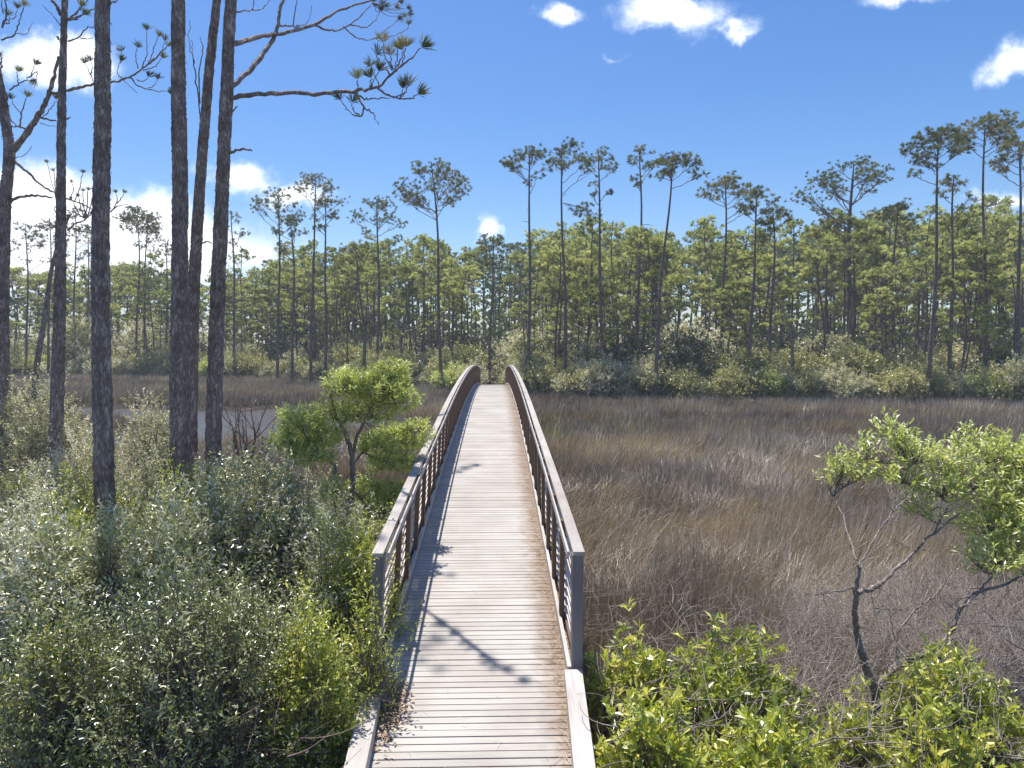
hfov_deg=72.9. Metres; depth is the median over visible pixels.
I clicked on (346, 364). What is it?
shrub
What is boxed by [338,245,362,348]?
pine tree
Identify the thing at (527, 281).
pine tree
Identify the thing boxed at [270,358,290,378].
shrub
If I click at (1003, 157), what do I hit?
pine tree
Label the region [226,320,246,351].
pine tree
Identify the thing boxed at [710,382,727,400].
shrub
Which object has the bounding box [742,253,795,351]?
pine tree
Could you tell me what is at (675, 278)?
pine tree
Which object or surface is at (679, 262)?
pine tree
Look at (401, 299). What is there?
pine tree
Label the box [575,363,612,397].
shrub
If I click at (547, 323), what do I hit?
understory tree
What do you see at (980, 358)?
understory tree
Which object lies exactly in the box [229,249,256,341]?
pine tree
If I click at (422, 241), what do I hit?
pine tree
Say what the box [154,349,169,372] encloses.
shrub
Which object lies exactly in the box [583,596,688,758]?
shrub
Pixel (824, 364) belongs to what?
shrub
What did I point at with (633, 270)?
pine tree
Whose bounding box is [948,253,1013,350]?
pine tree
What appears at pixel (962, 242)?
pine tree
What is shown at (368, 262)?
pine tree
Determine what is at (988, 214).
pine tree
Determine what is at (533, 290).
pine tree
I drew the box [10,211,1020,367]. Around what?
wood
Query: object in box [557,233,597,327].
pine tree
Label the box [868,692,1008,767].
shrub
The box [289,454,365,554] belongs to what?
shrub
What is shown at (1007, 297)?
pine tree
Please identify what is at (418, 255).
pine tree
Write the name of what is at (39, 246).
pine tree
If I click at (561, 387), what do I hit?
shrub
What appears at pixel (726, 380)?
shrub
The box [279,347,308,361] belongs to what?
shrub
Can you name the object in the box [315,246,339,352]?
pine tree
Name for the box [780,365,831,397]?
shrub
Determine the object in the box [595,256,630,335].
pine tree
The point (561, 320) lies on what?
pine tree
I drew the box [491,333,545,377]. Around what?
understory tree
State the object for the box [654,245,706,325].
pine tree
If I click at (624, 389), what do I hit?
shrub
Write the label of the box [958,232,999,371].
pine tree
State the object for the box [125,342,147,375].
shrub
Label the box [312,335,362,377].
shrub
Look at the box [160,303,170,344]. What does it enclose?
pine tree
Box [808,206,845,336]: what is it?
pine tree
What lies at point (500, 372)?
understory tree
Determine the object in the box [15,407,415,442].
creek water
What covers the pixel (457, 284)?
pine tree
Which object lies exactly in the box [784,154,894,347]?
pine tree
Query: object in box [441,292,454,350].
pine tree
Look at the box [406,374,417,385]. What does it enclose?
shrub
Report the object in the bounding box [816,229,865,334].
pine tree
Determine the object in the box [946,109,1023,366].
pine tree
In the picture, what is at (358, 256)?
pine tree
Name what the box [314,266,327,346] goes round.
pine tree
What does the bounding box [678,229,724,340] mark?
pine tree
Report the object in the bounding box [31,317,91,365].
understory tree
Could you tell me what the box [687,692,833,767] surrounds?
shrub
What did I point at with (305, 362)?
shrub
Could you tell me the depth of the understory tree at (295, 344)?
91.69 m
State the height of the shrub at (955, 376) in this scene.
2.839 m
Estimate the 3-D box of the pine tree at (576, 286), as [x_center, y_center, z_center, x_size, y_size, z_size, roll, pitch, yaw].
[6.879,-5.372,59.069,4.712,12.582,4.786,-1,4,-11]
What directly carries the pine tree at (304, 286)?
on the ground at (201, 408)
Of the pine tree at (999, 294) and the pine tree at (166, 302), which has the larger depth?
the pine tree at (166, 302)
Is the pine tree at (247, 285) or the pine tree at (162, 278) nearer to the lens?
the pine tree at (247, 285)
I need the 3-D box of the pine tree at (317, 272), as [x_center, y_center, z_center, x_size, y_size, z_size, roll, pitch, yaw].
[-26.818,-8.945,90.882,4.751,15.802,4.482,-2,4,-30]
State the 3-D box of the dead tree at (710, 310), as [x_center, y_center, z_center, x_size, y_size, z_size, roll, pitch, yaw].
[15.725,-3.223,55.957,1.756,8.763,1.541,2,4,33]
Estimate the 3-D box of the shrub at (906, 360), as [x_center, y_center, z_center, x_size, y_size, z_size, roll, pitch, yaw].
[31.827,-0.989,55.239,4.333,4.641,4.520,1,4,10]
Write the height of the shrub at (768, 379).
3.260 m
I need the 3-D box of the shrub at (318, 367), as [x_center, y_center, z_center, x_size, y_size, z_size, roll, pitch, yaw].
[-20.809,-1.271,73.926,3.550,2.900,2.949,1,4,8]
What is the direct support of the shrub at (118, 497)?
on the ground at (201, 408)
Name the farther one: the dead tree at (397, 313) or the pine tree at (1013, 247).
the dead tree at (397, 313)
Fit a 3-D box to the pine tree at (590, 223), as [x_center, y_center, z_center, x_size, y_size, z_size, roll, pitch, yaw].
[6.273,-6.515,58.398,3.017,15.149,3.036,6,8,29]
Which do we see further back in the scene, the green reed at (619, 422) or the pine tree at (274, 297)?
the pine tree at (274, 297)
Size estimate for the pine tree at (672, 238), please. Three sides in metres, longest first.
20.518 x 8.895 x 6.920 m
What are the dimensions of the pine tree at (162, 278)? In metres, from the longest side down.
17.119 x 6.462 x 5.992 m
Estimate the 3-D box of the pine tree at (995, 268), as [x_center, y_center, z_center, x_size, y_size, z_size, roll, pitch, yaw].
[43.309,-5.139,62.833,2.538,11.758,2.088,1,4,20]
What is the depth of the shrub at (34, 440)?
14.85 m
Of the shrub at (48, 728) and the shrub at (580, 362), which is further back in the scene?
the shrub at (580, 362)
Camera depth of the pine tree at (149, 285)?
102.24 m
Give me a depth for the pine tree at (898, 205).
59.30 m
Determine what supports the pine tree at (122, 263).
on the ground at (201, 408)
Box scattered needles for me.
[400,452,559,766]
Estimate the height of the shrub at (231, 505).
3.760 m
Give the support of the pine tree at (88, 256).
on the ground at (201, 408)
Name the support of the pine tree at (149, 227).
on the ground at (201, 408)
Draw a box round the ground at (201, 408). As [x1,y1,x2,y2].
[1,346,1020,760]
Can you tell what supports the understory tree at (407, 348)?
on the ground at (201, 408)
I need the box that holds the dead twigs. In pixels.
[73,600,397,767]
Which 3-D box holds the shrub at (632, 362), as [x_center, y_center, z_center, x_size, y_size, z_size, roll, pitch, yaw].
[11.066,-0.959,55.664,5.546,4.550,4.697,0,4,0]
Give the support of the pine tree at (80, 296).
on the ground at (201, 408)
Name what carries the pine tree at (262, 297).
on the ground at (201, 408)
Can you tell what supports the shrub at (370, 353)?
on the ground at (201, 408)
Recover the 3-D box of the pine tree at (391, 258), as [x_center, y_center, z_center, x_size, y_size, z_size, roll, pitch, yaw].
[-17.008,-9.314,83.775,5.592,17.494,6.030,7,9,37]
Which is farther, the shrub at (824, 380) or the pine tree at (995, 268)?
the pine tree at (995, 268)
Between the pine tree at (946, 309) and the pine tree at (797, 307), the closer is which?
the pine tree at (946, 309)
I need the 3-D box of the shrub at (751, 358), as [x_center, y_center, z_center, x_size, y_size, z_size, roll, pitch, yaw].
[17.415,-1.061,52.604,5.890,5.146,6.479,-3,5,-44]
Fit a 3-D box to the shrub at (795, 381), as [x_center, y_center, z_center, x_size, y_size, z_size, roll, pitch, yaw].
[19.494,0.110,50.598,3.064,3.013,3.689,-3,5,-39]
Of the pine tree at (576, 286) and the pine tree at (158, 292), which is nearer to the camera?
the pine tree at (576, 286)
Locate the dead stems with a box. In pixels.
[580,570,1023,767]
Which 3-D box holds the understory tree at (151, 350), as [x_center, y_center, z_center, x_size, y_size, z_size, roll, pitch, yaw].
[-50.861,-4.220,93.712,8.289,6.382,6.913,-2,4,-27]
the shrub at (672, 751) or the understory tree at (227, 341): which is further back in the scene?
the understory tree at (227, 341)
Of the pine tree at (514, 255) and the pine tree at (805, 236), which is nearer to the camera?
the pine tree at (514, 255)
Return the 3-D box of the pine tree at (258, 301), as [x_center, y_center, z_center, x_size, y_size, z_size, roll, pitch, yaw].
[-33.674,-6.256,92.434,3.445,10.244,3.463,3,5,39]
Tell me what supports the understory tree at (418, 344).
on the ground at (201, 408)
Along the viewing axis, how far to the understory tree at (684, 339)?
53.63 m
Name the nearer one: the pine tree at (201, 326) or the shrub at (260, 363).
the shrub at (260, 363)
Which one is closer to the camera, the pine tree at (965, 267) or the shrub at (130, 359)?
the pine tree at (965, 267)
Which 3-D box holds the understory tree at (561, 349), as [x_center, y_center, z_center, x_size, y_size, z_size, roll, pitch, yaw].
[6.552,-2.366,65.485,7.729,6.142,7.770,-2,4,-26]
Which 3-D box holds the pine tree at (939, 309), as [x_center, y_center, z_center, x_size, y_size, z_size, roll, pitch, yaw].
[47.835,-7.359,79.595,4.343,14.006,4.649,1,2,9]
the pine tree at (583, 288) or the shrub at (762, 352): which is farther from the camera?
the pine tree at (583, 288)
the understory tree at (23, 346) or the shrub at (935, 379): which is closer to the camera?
the shrub at (935, 379)
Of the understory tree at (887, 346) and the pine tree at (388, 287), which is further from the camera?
the pine tree at (388, 287)
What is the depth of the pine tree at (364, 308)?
108.20 m
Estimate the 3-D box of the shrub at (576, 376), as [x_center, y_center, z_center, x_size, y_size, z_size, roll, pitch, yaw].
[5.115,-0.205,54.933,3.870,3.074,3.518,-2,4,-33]
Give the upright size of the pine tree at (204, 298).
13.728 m
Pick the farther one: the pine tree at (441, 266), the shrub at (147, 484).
the pine tree at (441, 266)
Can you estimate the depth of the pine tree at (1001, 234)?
67.34 m
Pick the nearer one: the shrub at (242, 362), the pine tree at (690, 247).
the pine tree at (690, 247)
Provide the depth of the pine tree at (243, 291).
105.46 m
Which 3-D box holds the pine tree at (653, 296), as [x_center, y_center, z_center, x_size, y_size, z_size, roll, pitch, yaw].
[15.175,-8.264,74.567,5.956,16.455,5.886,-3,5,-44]
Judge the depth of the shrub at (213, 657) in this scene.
5.17 m
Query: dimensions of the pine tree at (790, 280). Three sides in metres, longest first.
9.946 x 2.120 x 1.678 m
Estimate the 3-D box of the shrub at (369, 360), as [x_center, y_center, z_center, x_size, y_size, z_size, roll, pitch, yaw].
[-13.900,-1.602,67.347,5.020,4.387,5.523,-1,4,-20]
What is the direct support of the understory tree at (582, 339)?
on the ground at (201, 408)
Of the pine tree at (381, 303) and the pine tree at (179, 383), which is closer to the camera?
the pine tree at (179, 383)
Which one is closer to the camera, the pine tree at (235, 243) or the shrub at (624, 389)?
the shrub at (624, 389)
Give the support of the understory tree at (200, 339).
on the ground at (201, 408)
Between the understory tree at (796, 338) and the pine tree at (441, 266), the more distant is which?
the pine tree at (441, 266)
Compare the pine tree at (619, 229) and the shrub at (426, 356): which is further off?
the shrub at (426, 356)
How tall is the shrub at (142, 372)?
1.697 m
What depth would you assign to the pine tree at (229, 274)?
96.19 m
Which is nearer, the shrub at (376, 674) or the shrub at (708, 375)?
the shrub at (376, 674)
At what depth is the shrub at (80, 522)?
8.74 m
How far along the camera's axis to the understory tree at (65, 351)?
89.77 m
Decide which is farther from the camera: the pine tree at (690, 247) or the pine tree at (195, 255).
the pine tree at (690, 247)
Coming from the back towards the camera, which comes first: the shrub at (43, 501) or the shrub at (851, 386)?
the shrub at (851, 386)
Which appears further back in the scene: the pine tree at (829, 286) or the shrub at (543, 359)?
the pine tree at (829, 286)
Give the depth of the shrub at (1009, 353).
54.13 m
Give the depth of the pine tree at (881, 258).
72.55 m
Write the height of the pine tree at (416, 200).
20.405 m
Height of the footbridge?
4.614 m
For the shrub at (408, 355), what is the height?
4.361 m
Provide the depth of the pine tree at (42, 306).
101.92 m
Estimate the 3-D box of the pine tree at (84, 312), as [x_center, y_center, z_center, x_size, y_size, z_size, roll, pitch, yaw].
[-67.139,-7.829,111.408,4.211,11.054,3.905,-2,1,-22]
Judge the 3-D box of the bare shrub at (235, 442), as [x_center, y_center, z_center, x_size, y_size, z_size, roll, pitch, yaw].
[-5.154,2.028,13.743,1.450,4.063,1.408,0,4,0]
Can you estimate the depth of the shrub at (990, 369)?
47.93 m
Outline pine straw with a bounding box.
[511,416,600,767]
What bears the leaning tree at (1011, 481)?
on the ground at (201, 408)
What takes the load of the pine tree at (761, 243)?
on the ground at (201, 408)
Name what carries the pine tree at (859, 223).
on the ground at (201, 408)
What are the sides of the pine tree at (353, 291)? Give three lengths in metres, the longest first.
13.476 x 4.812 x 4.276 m
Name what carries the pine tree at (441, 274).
on the ground at (201, 408)
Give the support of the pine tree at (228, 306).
on the ground at (201, 408)
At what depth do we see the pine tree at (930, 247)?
66.36 m
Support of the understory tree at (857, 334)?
on the ground at (201, 408)
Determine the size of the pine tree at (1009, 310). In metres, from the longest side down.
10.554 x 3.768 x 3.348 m
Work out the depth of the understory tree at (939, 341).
73.57 m
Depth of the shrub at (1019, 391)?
48.03 m
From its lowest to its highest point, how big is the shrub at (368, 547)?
3.189 m
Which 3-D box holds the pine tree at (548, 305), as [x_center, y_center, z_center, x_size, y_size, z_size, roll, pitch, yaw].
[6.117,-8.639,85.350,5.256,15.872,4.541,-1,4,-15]
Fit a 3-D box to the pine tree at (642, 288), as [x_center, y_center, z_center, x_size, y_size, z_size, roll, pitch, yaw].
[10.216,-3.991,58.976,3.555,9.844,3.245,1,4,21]
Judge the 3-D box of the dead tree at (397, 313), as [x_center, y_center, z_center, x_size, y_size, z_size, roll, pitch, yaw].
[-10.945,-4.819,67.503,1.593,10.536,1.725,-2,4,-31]
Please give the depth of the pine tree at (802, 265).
60.37 m
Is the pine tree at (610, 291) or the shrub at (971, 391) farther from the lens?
the pine tree at (610, 291)
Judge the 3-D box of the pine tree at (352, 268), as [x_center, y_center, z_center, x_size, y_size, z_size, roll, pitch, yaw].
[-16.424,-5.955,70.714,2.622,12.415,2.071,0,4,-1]
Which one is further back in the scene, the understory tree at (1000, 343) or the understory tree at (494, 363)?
the understory tree at (494, 363)
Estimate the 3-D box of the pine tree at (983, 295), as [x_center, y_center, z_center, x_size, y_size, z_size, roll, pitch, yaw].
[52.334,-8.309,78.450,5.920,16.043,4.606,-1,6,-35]
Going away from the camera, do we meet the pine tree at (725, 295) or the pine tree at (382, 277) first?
the pine tree at (725, 295)
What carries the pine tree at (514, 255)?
on the ground at (201, 408)
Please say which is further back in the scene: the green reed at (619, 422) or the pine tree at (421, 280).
the pine tree at (421, 280)
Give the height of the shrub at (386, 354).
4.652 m
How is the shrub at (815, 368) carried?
on the ground at (201, 408)
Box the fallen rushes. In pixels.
[573,449,1022,660]
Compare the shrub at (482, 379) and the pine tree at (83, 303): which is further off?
the pine tree at (83, 303)
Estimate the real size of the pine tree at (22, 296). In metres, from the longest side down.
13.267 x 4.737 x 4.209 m
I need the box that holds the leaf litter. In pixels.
[372,671,416,760]
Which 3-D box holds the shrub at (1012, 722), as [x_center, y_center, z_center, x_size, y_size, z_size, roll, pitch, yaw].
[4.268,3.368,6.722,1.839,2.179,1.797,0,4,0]
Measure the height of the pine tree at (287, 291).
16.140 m
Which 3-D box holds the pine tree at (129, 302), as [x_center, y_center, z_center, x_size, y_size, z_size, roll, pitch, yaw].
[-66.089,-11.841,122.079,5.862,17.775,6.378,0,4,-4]
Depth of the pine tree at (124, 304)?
110.61 m
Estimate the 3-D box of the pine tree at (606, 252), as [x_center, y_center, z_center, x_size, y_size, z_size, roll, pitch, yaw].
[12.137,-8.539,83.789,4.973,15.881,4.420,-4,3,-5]
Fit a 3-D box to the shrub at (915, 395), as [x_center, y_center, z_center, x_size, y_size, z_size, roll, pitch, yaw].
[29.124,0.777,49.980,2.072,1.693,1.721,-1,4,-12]
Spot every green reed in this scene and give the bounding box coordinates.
[536,411,573,440]
[609,407,631,430]
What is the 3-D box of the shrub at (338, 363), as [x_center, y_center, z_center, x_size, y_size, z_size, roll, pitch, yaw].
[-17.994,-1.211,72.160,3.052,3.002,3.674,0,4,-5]
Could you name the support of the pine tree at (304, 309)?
on the ground at (201, 408)
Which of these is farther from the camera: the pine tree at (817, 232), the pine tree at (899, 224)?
the pine tree at (899, 224)
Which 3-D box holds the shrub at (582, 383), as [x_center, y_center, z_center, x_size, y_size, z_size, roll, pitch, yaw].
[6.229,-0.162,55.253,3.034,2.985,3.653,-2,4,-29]
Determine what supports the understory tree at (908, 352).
on the ground at (201, 408)
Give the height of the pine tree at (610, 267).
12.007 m
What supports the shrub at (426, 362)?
on the ground at (201, 408)
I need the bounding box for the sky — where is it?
[0,0,1023,345]
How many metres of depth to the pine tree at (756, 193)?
51.42 m
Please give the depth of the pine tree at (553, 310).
66.19 m
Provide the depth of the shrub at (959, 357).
53.00 m
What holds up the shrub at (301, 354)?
on the ground at (201, 408)
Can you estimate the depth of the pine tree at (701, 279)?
59.76 m
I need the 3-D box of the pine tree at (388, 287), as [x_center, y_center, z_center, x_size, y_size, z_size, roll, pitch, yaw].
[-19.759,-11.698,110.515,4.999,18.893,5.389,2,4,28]
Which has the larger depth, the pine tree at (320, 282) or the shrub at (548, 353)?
the pine tree at (320, 282)
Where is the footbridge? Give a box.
[344,365,595,767]
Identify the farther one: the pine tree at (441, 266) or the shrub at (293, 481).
the pine tree at (441, 266)
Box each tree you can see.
[0,0,170,520]
[9,320,29,353]
[10,221,53,374]
[10,266,26,339]
[10,267,26,342]
[10,274,26,355]
[10,334,35,355]
[13,292,39,335]
[19,271,53,324]
[20,274,52,329]
[27,218,73,373]
[30,158,136,449]
[30,323,50,352]
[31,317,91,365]
[31,336,90,358]
[32,312,125,361]
[36,301,51,312]
[39,271,81,327]
[42,0,93,502]
[46,303,72,325]
[51,279,79,316]
[52,262,76,280]
[53,205,90,358]
[65,321,87,359]
[68,286,90,315]
[70,304,86,329]
[72,225,90,351]
[75,274,89,316]
[76,264,90,321]
[79,306,91,322]
[81,287,117,323]
[90,0,117,533]
[110,261,136,330]
[110,268,127,334]
[110,276,126,330]
[110,303,122,330]
[111,291,127,332]
[111,315,169,357]
[111,330,157,357]
[112,263,143,330]
[112,264,130,335]
[113,321,123,358]
[116,205,164,355]
[116,277,146,327]
[118,259,151,320]
[119,285,139,319]
[122,270,153,318]
[129,212,162,356]
[129,303,159,357]
[131,291,165,333]
[132,267,163,351]
[132,277,156,325]
[137,281,161,327]
[140,252,165,341]
[142,292,155,310]
[147,239,170,350]
[152,289,167,375]
[153,312,170,348]
[155,277,170,344]
[157,264,170,291]
[158,290,170,316]
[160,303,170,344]
[165,339,207,357]
[169,0,189,494]
[187,0,220,505]
[199,288,204,328]
[199,304,206,361]
[199,329,230,350]
[200,284,207,304]
[201,280,239,310]
[203,337,232,352]
[204,0,436,486]
[224,317,238,345]
[224,337,252,357]
[224,342,264,356]
[225,284,251,336]
[225,295,232,349]
[226,211,250,375]
[226,269,238,344]
[226,301,255,352]
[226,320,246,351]
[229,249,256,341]
[231,278,248,332]
[235,273,260,346]
[235,341,269,351]
[237,287,270,342]
[238,285,260,336]
[243,299,269,339]
[245,266,265,341]
[248,322,268,350]
[249,186,306,378]
[251,285,282,350]
[252,273,275,341]
[255,303,269,361]
[256,263,284,348]
[260,331,319,360]
[261,355,437,550]
[262,275,277,351]
[263,288,291,337]
[267,240,324,338]
[267,335,316,356]
[268,305,291,339]
[270,214,308,380]
[270,266,314,358]
[271,259,295,335]
[280,279,302,326]
[288,277,318,331]
[289,255,323,335]
[293,171,350,382]
[295,294,329,360]
[296,283,334,344]
[297,259,319,360]
[298,239,323,359]
[298,268,311,351]
[299,282,307,348]
[299,282,317,343]
[312,194,339,382]
[313,297,339,360]
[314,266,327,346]
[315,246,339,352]
[318,266,358,343]
[318,281,356,343]
[318,312,342,347]
[321,339,357,362]
[326,262,345,350]
[327,254,360,339]
[327,262,350,339]
[327,270,362,338]
[327,332,375,356]
[331,238,371,370]
[337,297,368,343]
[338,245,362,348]
[338,265,363,363]
[340,241,367,344]
[341,257,366,341]
[346,194,408,363]
[350,295,363,342]
[351,234,397,349]
[352,286,386,338]
[353,262,380,341]
[357,297,384,337]
[359,270,380,349]
[361,255,387,333]
[363,253,388,327]
[365,244,389,335]
[365,253,388,345]
[366,329,419,358]
[366,342,406,354]
[368,261,386,347]
[368,273,386,346]
[375,238,402,346]
[375,294,409,352]
[377,253,402,335]
[383,263,433,355]
[390,280,404,350]
[390,287,404,346]
[392,157,472,388]
[393,290,411,342]
[397,238,416,347]
[397,267,417,354]
[398,331,430,353]
[399,257,421,356]
[399,297,410,345]
[402,251,417,355]
[410,346,422,360]
[411,248,436,354]
[413,233,436,353]
[413,234,452,350]
[413,276,431,338]
[417,258,448,345]
[419,250,454,348]
[422,274,434,350]
[427,239,454,349]
[429,276,468,359]
[429,316,448,333]
[434,268,454,343]
[436,256,464,350]
[436,278,470,344]
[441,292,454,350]
[441,328,500,375]
[444,263,484,355]
[451,294,460,339]
[454,279,468,333]
[455,247,486,335]
[458,245,491,340]
[476,233,511,383]
[486,327,553,375]
[487,335,520,382]
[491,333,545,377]
[494,351,519,380]
[498,273,526,335]
[499,143,553,395]
[504,308,608,353]
[505,249,533,323]
[508,300,541,350]
[513,339,562,359]
[517,270,535,386]
[523,228,550,351]
[524,238,563,337]
[524,261,559,325]
[526,277,544,335]
[527,288,557,333]
[528,239,583,391]
[531,281,556,310]
[534,254,568,321]
[536,286,551,354]
[540,305,576,353]
[541,222,585,333]
[543,136,602,374]
[543,253,579,313]
[543,262,583,329]
[544,266,581,359]
[544,327,612,361]
[552,254,598,333]
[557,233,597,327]
[561,330,622,373]
[562,289,598,355]
[565,241,596,334]
[566,248,623,360]
[567,221,596,311]
[567,335,621,362]
[573,264,611,334]
[574,244,604,324]
[575,215,607,360]
[579,145,618,394]
[582,232,614,324]
[582,281,623,358]
[587,279,634,366]
[588,333,651,370]
[593,220,625,390]
[593,249,622,334]
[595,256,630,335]
[604,261,625,334]
[605,338,646,387]
[606,347,646,384]
[607,239,661,332]
[608,237,633,338]
[612,279,651,343]
[614,235,643,344]
[615,259,645,338]
[617,225,651,335]
[619,330,649,345]
[622,225,652,371]
[623,231,676,343]
[626,144,659,365]
[626,233,676,342]
[626,234,669,342]
[632,227,685,337]
[633,321,731,398]
[639,247,696,337]
[643,234,669,335]
[644,245,670,342]
[646,231,683,339]
[648,150,709,397]
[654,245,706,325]
[656,266,707,362]
[659,316,736,376]
[665,258,692,325]
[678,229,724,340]
[682,219,713,336]
[682,254,708,334]
[686,214,724,338]
[691,239,715,330]
[693,274,716,361]
[695,171,754,365]
[697,250,723,339]
[699,281,748,346]
[700,255,738,350]
[700,289,715,352]
[702,224,777,338]
[709,287,749,399]
[710,236,739,346]
[711,333,779,359]
[712,248,744,334]
[713,270,735,313]
[714,249,748,344]
[718,276,759,352]
[725,250,767,344]
[728,284,764,343]
[734,244,765,344]
[737,183,780,394]
[739,258,763,329]
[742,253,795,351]
[744,226,775,337]
[752,258,785,320]
[756,203,793,400]
[757,237,794,337]
[761,292,796,351]
[762,262,805,343]
[775,218,809,351]
[775,274,803,371]
[776,326,839,367]
[778,331,816,352]
[779,303,797,373]
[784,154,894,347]
[792,227,835,332]
[792,235,847,361]
[793,330,856,363]
[795,253,818,356]
[796,217,837,335]
[798,251,846,332]
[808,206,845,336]
[812,406,1023,765]
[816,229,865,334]
[817,241,855,334]
[820,208,878,343]
[820,341,868,361]
[828,329,883,344]
[832,226,882,340]
[833,231,881,331]
[836,264,860,316]
[837,218,900,341]
[838,259,879,336]
[840,240,870,350]
[841,328,901,355]
[851,227,883,337]
[853,209,896,331]
[855,264,905,357]
[855,285,908,375]
[856,260,884,326]
[856,339,904,367]
[857,253,909,341]
[858,244,914,348]
[864,210,920,339]
[867,293,906,344]
[869,206,913,351]
[873,197,920,358]
[873,344,937,374]
[878,330,945,354]
[879,262,909,365]
[880,262,932,346]
[891,224,921,350]
[892,220,945,353]
[893,254,958,366]
[899,122,976,400]
[901,254,948,340]
[906,245,933,350]
[909,261,948,350]
[911,220,967,347]
[913,204,946,353]
[914,243,964,309]
[919,246,949,348]
[921,257,930,345]
[921,334,962,354]
[927,244,977,351]
[929,208,996,339]
[931,173,985,402]
[937,268,994,376]
[938,205,975,343]
[939,277,977,341]
[941,349,999,375]
[943,237,1007,361]
[944,279,983,339]
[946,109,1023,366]
[946,300,983,349]
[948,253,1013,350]
[953,212,997,342]
[955,244,982,345]
[958,221,1012,330]
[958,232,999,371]
[963,261,989,351]
[966,301,1002,367]
[967,194,1017,330]
[970,242,998,321]
[970,329,1023,367]
[974,206,1007,344]
[974,342,1012,368]
[977,226,1023,337]
[979,212,1023,340]
[980,262,1023,363]
[982,130,1023,362]
[982,263,1007,329]
[983,253,1021,326]
[988,226,1015,333]
[990,223,1023,337]
[1003,240,1023,339]
[1004,227,1023,348]
[1005,283,1023,339]
[1012,210,1023,339]
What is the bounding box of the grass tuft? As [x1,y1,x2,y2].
[594,706,646,766]
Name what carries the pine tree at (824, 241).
on the ground at (201, 408)
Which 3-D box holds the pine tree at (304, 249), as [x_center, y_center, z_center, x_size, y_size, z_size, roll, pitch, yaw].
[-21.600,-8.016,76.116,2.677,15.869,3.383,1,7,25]
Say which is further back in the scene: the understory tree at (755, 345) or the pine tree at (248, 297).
the pine tree at (248, 297)
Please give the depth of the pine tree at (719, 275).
61.00 m
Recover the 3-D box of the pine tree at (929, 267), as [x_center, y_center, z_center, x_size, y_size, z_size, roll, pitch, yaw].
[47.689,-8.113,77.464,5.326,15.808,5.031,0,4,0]
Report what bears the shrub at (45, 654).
on the ground at (201, 408)
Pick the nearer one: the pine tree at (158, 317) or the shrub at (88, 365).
the shrub at (88, 365)
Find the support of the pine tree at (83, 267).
on the ground at (201, 408)
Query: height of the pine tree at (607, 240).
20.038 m
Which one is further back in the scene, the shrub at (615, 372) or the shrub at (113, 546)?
the shrub at (615, 372)
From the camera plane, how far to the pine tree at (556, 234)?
76.68 m
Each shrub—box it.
[0,360,116,517]
[0,412,76,583]
[0,461,80,595]
[0,472,265,759]
[0,490,151,766]
[0,529,198,767]
[0,578,121,767]
[10,340,31,359]
[10,343,28,374]
[17,350,33,374]
[18,462,107,585]
[20,417,143,529]
[32,350,66,364]
[32,362,50,374]
[41,487,362,767]
[52,459,152,554]
[65,346,90,374]
[65,364,78,375]
[73,365,83,374]
[79,348,123,370]
[82,358,91,374]
[111,355,137,374]
[114,388,201,509]
[115,426,192,538]
[116,426,341,714]
[117,366,138,376]
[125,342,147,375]
[129,352,149,375]
[133,447,200,541]
[134,354,162,374]
[138,368,151,375]
[139,339,169,373]
[150,364,168,375]
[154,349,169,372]
[163,451,232,542]
[198,348,206,373]
[198,355,207,375]
[222,391,279,475]
[223,361,231,376]
[224,342,266,363]
[224,348,259,377]
[225,366,248,376]
[238,445,329,646]
[238,570,386,767]
[242,353,273,377]
[243,336,274,362]
[252,364,270,376]
[257,450,303,505]
[258,358,281,377]
[261,460,411,748]
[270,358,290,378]
[279,344,316,376]
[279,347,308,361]
[283,362,307,379]
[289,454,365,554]
[290,346,317,379]
[300,360,323,380]
[304,499,428,714]
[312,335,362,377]
[323,361,342,378]
[328,532,416,756]
[333,362,355,379]
[337,340,374,362]
[342,460,404,582]
[347,345,387,370]
[353,344,388,364]
[372,343,408,360]
[376,346,423,382]
[391,348,421,375]
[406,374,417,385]
[410,343,457,385]
[414,371,438,386]
[416,362,438,387]
[418,335,462,367]
[422,337,465,387]
[425,363,460,388]
[434,356,476,388]
[444,336,497,381]
[449,356,491,384]
[495,342,558,385]
[496,362,529,391]
[497,350,546,393]
[516,346,560,395]
[517,360,558,393]
[531,354,563,394]
[536,337,562,365]
[546,373,582,394]
[553,363,586,395]
[560,340,590,366]
[561,354,592,394]
[570,363,600,396]
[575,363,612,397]
[583,350,635,397]
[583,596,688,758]
[590,674,728,767]
[611,383,637,398]
[615,355,649,396]
[616,349,677,398]
[621,348,653,395]
[622,380,648,396]
[636,350,689,397]
[636,351,677,395]
[639,611,843,767]
[657,373,686,398]
[664,362,712,398]
[677,355,713,397]
[681,377,719,398]
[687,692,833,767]
[702,337,781,399]
[704,358,768,400]
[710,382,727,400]
[711,339,785,398]
[733,363,771,400]
[734,336,798,397]
[741,362,800,399]
[759,366,808,399]
[772,339,821,374]
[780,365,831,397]
[782,348,822,375]
[782,374,815,399]
[798,367,840,398]
[802,334,885,394]
[807,359,862,397]
[810,674,906,767]
[819,337,901,397]
[829,370,881,400]
[853,621,1023,767]
[855,373,885,398]
[868,374,901,399]
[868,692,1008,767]
[869,347,933,400]
[888,344,926,371]
[897,352,945,375]
[904,388,924,401]
[906,350,957,397]
[906,354,957,397]
[915,336,977,370]
[916,372,951,400]
[932,337,996,373]
[935,339,1005,374]
[941,369,971,400]
[949,371,987,401]
[951,355,981,397]
[955,365,1014,402]
[969,356,1023,400]
[979,334,1023,366]
[990,349,1023,402]
[1002,384,1023,400]
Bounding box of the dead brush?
[754,547,1023,745]

